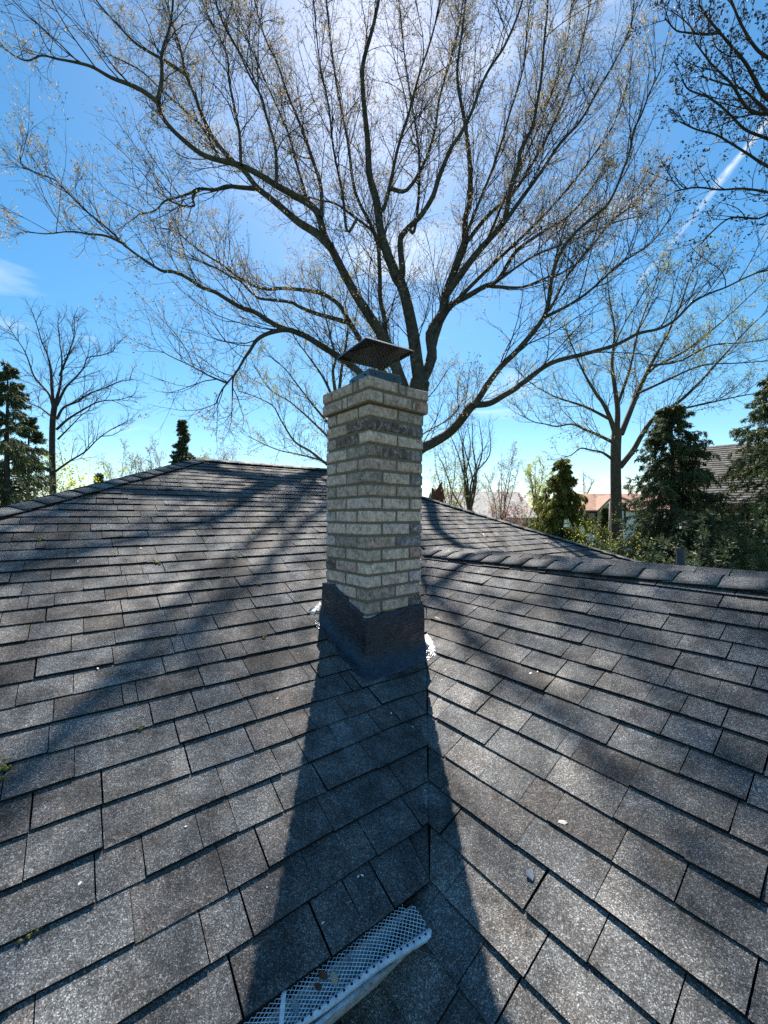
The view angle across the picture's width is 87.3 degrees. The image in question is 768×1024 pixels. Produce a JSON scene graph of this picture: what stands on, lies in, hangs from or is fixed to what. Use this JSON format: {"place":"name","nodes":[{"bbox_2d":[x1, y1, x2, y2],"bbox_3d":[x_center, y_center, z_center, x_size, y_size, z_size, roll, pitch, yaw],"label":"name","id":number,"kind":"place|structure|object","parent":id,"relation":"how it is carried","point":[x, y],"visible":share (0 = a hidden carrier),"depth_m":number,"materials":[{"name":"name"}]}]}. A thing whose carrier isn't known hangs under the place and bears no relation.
{"place":"outdoors","nodes":[
{"label":"outdoors","id":0,"kind":"place"},
{"bbox_2d":[0,0,767,513],"label":"sky","id":1,"kind":"structure","parent":0,"point":[42,267],"materials":[{"name":"blue"}]},
{"bbox_2d":[428,492,536,526],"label":"pale house","id":2,"kind":"structure","parent":0,"point":[482,507],"depth_m":38.89,"materials":[{"name":"white paint"}]},
{"bbox_2d":[520,520,528,526],"bbox_3d":[12.970,1.446,37.242,0.870,1.320,0.060,0,-1,-5],"label":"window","id":3,"kind":"structure","parent":2,"relation":"in","point":[522,524],"depth_m":37.26,"materials":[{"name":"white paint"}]},
{"bbox_2d":[427,519,640,871],"bbox_3d":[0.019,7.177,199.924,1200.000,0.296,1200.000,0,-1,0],"label":"ground","id":4,"kind":"structure","parent":0,"point":[428,824],"depth_m":5.89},
{"bbox_2d":[0,358,51,506],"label":"spruce tree","id":5,"kind":"object","parent":4,"relation":"on","point":[10,396],"visible":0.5,"depth_m":17.07,"materials":[{"name":"green plant"}]},
{"bbox_2d":[0,416,54,501],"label":"spruce tree","id":6,"kind":"object","parent":4,"relation":"on","point":[37,436],"visible":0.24,"depth_m":20.00,"materials":[{"name":"green plant"}]},
{"bbox_2d":[10,467,54,504],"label":"yew shrub","id":7,"kind":"object","parent":4,"relation":"on","point":[24,495],"visible":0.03,"depth_m":18.22,"materials":[{"name":"green plant"}]},
{"bbox_2d":[12,477,80,501],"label":"yew shrub","id":8,"kind":"object","parent":4,"relation":"on","point":[51,488],"visible":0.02,"depth_m":20.25,"materials":[{"name":"green plant"}]},
{"bbox_2d":[0,296,152,494],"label":"bare tree","id":9,"kind":"object","parent":4,"relation":"on","point":[53,414],"visible":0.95,"depth_m":23.93,"materials":[{"name":"brown plant"}]},
{"bbox_2d":[39,421,126,493],"bbox_3d":[-22.886,-0.851,30.033,5.233,11.801,5.348,-1,-1,44],"label":"yellow bush","id":10,"kind":"object","parent":4,"relation":"on","point":[69,474],"visible":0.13,"depth_m":29.43,"materials":[{"name":"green plant"}]},
{"bbox_2d":[92,472,103,482],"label":"spruce tree","id":11,"kind":"object","parent":4,"relation":"on","point":[100,475],"visible":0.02,"depth_m":33.98,"materials":[{"name":"green plant"}]},
{"bbox_2d":[97,438,140,479],"bbox_3d":[-24.720,-0.949,38.070,3.928,12.244,4.362,0,-1,0],"label":"bare tree","id":12,"kind":"object","parent":4,"relation":"on","point":[121,475],"visible":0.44,"depth_m":37.66,"materials":[{"name":"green plant"}]},
{"bbox_2d":[131,435,166,471],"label":"bare tree","id":13,"kind":"object","parent":4,"relation":"on","point":[151,466],"visible":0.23,"depth_m":39.26,"materials":[{"name":"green plant"}]},
{"bbox_2d":[168,419,196,463],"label":"spruce tree","id":14,"kind":"object","parent":4,"relation":"on","point":[181,450],"visible":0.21,"depth_m":25.90,"materials":[{"name":"green plant"}]},
{"bbox_2d":[214,446,240,460],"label":"bare tree","id":15,"kind":"object","parent":4,"relation":"on","point":[225,455],"visible":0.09,"depth_m":36.27,"materials":[{"name":"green plant"}]},
{"bbox_2d":[0,458,640,1023],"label":"roof","id":16,"kind":"structure","parent":4,"relation":"on","point":[304,796],"depth_m":1.46,"materials":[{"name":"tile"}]},
{"bbox_2d":[0,757,11,779],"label":"moss clump","id":17,"kind":"object","parent":16,"relation":"on","point":[3,767],"visible":1,"depth_m":1.25,"materials":[{"name":"green plant"}]},
{"bbox_2d":[17,926,42,943],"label":"moss clump","id":18,"kind":"object","parent":16,"relation":"on","point":[27,936],"visible":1,"depth_m":0.93,"materials":[{"name":"green plant"}]},
{"bbox_2d":[244,904,431,1023],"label":"gutter","id":19,"kind":"object","parent":16,"relation":"attached to","point":[362,975],"visible":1,"depth_m":1.01,"materials":[{"name":"white metal"}]},
{"bbox_2d":[292,998,298,1018],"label":"dead leaf","id":20,"kind":"object","parent":19,"relation":"on","point":[295,1005],"visible":1,"depth_m":0.93,"materials":[{"name":"plant"}]},
{"bbox_2d":[314,983,321,990],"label":"dead leaf","id":21,"kind":"object","parent":19,"relation":"on","point":[318,986],"visible":1,"depth_m":0.96,"materials":[{"name":"brown plant"}]},
{"bbox_2d":[319,971,327,979],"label":"dead leaf","id":22,"kind":"object","parent":19,"relation":"on","point":[323,975],"visible":1,"depth_m":0.99,"materials":[{"name":"brown plant"}]},
{"bbox_2d":[331,970,337,985],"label":"dead leaf","id":23,"kind":"object","parent":19,"relation":"on","point":[334,978],"visible":1,"depth_m":0.98,"materials":[{"name":"beige plant"}]},
{"bbox_2d":[306,368,438,680],"bbox_3d":[-0.012,0.124,2.466,0.802,1.815,0.674,0,-1,-39],"label":"brick chimney","id":24,"kind":"object","parent":16,"relation":"on","point":[370,622],"visible":0.98,"depth_m":2.19,"materials":[{"name":"brick"}]},
{"bbox_2d":[337,337,414,383],"bbox_3d":[-0.051,-0.857,2.342,0.326,0.239,0.326,0,-1,-34],"label":"chimney cap","id":25,"kind":"object","parent":24,"relation":"on","point":[372,353],"visible":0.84,"depth_m":2.33,"materials":[{"name":"black metal"}]},
{"bbox_2d":[431,482,443,502],"bbox_3d":[1.215,0.512,9.385,0.367,2.412,0.354,0,-1,0],"label":"broken stump","id":26,"kind":"object","parent":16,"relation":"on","point":[437,494],"visible":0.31,"depth_m":9.32,"materials":[{"name":"brown wood"}]},
{"bbox_2d":[227,252,473,465],"bbox_3d":[-1.140,-3.359,16.365,11.148,16.094,5.270,0,-1,-4],"label":"bare tree","id":27,"kind":"object","parent":4,"relation":"on","point":[334,363],"visible":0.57,"depth_m":16.07,"materials":[{"name":"brown plant"}]},
{"bbox_2d":[0,0,767,458],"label":"maple tree","id":28,"kind":"object","parent":4,"relation":"on","point":[398,276],"visible":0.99,"depth_m":10.38,"materials":[{"name":"plant"}]},
{"bbox_2d":[423,432,471,506],"bbox_3d":[4.329,-0.229,26.940,3.446,10.348,5.377,0,-1,0],"label":"bare tree","id":29,"kind":"object","parent":4,"relation":"on","point":[452,491],"visible":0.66,"depth_m":26.83,"materials":[{"name":"brown plant"}]},
{"bbox_2d":[435,410,496,510],"bbox_3d":[6.214,-1.463,29.713,5.396,12.917,5.046,0,-1,0],"label":"bare tree","id":30,"kind":"object","parent":4,"relation":"on","point":[472,488],"visible":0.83,"depth_m":29.72,"materials":[{"name":"brown plant"}]},
{"bbox_2d":[457,493,499,513],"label":"russet shrub","id":31,"kind":"object","parent":4,"relation":"on","point":[475,506],"visible":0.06,"depth_m":29.35,"materials":[{"name":"brown plant"}]},
{"bbox_2d":[447,488,532,524],"bbox_3d":[8.749,1.436,32.575,7.533,7.138,4.804,0,-1,0],"label":"redbud shrub","id":32,"kind":"object","parent":4,"relation":"on","point":[509,515],"visible":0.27,"depth_m":32.04,"materials":[{"name":"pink plant"}]},
{"bbox_2d":[476,465,513,491],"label":"bare tree","id":33,"kind":"object","parent":4,"relation":"on","point":[489,482],"visible":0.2,"depth_m":46.11,"materials":[{"name":"brown plant"}]},
{"bbox_2d":[246,546,767,1023],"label":"wing roof","id":34,"kind":"structure","parent":4,"relation":"on","point":[623,732],"depth_m":1.29,"materials":[{"name":"tile"}]},
{"bbox_2d":[526,869,533,881],"bbox_3d":[0.423,1.041,1.161,0.028,0.004,0.028,-28,32,-36],"label":"shingle chip","id":35,"kind":"object","parent":34,"relation":"on","point":[529,874],"visible":1,"depth_m":1.16,"materials":[{"name":"stone"}]},
{"bbox_2d":[558,820,567,824],"bbox_3d":[0.559,0.970,1.259,0.032,0.004,0.014,-11,16,31],"label":"shingle chip","id":36,"kind":"object","parent":34,"relation":"on","point":[564,822],"visible":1,"depth_m":1.26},
{"bbox_2d":[675,548,685,565],"bbox_3d":[2.470,0.580,3.349,0.073,0.554,0.072,0,-1,0],"label":"vent pipe","id":37,"kind":"object","parent":34,"relation":"on","point":[680,556],"visible":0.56,"depth_m":3.33,"materials":[{"name":"grey metal"}]},
{"bbox_2d":[477,441,542,526],"bbox_3d":[10.629,-0.564,33.856,5.694,11.202,3.535,0,-1,22],"label":"bare tree","id":38,"kind":"object","parent":4,"relation":"on","point":[505,490],"visible":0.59,"depth_m":33.79,"materials":[{"name":"brown plant"}]},
{"bbox_2d":[500,500,542,528],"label":"russet shrub","id":39,"kind":"object","parent":4,"relation":"on","point":[522,515],"visible":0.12,"depth_m":31.02,"materials":[{"name":"brown plant"}]},
{"bbox_2d":[520,454,553,519],"bbox_3d":[15.435,-0.378,39.669,3.911,10.919,4.420,0,-1,0],"label":"bare tree","id":40,"kind":"object","parent":4,"relation":"on","point":[529,468],"visible":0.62,"depth_m":39.97,"materials":[{"name":"green plant"}]},
{"bbox_2d":[525,457,611,547],"bbox_3d":[8.242,2.188,18.845,5.541,9.555,5.671,0,-1,0],"label":"cedar tree","id":41,"kind":"object","parent":4,"relation":"on","point":[559,508],"visible":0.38,"depth_m":18.61,"materials":[{"name":"green plant"}]},
{"bbox_2d":[572,471,598,493],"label":"bare tree","id":42,"kind":"object","parent":4,"relation":"on","point":[583,484],"visible":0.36,"depth_m":49.61,"materials":[{"name":"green plant"}]},
{"bbox_2d":[562,499,634,550],"bbox_3d":[7.118,2.112,13.732,2.623,5.299,2.935,0,-1,-36],"label":"forsythia bush","id":43,"kind":"object","parent":4,"relation":"on","point":[593,536],"visible":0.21,"depth_m":13.61,"materials":[{"name":"yellow plant"}]},
{"bbox_2d":[593,504,610,549],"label":"spruce tree","id":44,"kind":"object","parent":4,"relation":"on","point":[602,519],"visible":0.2,"depth_m":21.84,"materials":[{"name":"green plant"}]},
{"bbox_2d":[575,523,634,551],"bbox_3d":[9.597,2.631,17.938,2.915,4.365,3.231,-1,-1,36],"label":"yew shrub","id":45,"kind":"object","parent":4,"relation":"on","point":[606,544],"visible":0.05,"depth_m":18.18,"materials":[{"name":"green plant"}]},
{"bbox_2d":[608,502,610,551],"bbox_3d":[11.139,2.156,19.974,0.257,5.348,0.089,0,-1,0],"label":"wooden post","id":46,"kind":"object","parent":4,"relation":"on","point":[609,523],"visible":0.24,"depth_m":19.96,"materials":[{"name":"grey wood"}]},
{"bbox_2d":[556,494,678,558],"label":"half timbered house","id":47,"kind":"structure","parent":4,"relation":"on","point":[595,503],"depth_m":43.25,"materials":[{"name":"white paint"}]},
{"bbox_2d":[588,513,596,522],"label":"window","id":48,"kind":"structure","parent":47,"relation":"in","point":[590,514],"depth_m":43.24,"materials":[{"name":"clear glass"}]},
{"bbox_2d":[592,532,656,558],"bbox_3d":[7.169,2.671,13.005,2.777,4.164,2.311,-1,-1,38],"label":"forsythia bush","id":49,"kind":"object","parent":4,"relation":"on","point":[625,544],"visible":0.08,"depth_m":12.88,"materials":[{"name":"yellow plant"}]},
{"bbox_2d":[583,526,666,563],"bbox_3d":[8.876,2.610,14.136,3.884,4.309,2.620,0,-1,-36],"label":"yew shrub","id":50,"kind":"object","parent":4,"relation":"on","point":[643,549],"visible":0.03,"depth_m":13.68,"materials":[{"name":"green plant"}]},
{"bbox_2d":[485,222,767,552],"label":"maple tree","id":51,"kind":"object","parent":4,"relation":"on","point":[617,464],"visible":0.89,"depth_m":18.39,"materials":[{"name":"plant"}]},
{"bbox_2d":[627,464,663,507],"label":"bare tree","id":52,"kind":"object","parent":4,"relation":"on","point":[634,496],"visible":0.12,"depth_m":44.34,"materials":[{"name":"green plant"}]},
{"bbox_2d":[618,513,726,561],"bbox_3d":[10.714,2.368,15.010,3.348,4.806,2.902,0,-1,17],"label":"yew shrub","id":53,"kind":"object","parent":4,"relation":"on","point":[661,545],"visible":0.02,"depth_m":15.59,"materials":[{"name":"green plant"}]},
{"bbox_2d":[607,404,758,568],"bbox_3d":[9.643,1.264,13.466,4.800,9.860,4.847,1,-1,-42],"label":"spruce tree","id":54,"kind":"object","parent":4,"relation":"on","point":[672,486],"visible":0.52,"depth_m":13.23,"materials":[{"name":"green plant"}]},
{"bbox_2d":[628,0,767,281],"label":"bare tree","id":55,"kind":"object","parent":4,"relation":"on","point":[761,108],"visible":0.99,"depth_m":7.40,"materials":[{"name":"brown plant"}]},
{"bbox_2d":[634,512,764,571],"bbox_3d":[8.218,2.355,10.699,2.986,4.736,2.944,0,-1,16],"label":"yew shrub","id":56,"kind":"object","parent":4,"relation":"on","point":[696,556],"visible":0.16,"depth_m":10.71,"materials":[{"name":"green plant"}]},
{"bbox_2d":[670,441,767,571],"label":"grey house","id":57,"kind":"structure","parent":4,"relation":"on","point":[715,465],"depth_m":17.90,"materials":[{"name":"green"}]},
{"bbox_2d":[699,513,752,538],"bbox_3d":[14.340,0.580,16.866,1.770,1.070,0.060,-1,-1,36],"label":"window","id":58,"kind":"structure","parent":57,"relation":"in","point":[737,515],"depth_m":16.77,"materials":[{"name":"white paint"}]},
{"bbox_2d":[677,375,767,571],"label":"spruce tree","id":59,"kind":"object","parent":4,"relation":"on","point":[749,473],"visible":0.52,"depth_m":12.78,"materials":[{"name":"green plant"}]},
{"bbox_2d":[702,503,767,575],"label":"yew shrub","id":60,"kind":"object","parent":4,"relation":"on","point":[760,563],"visible":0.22,"depth_m":11.04,"materials":[{"name":"green plant"}]}
]}

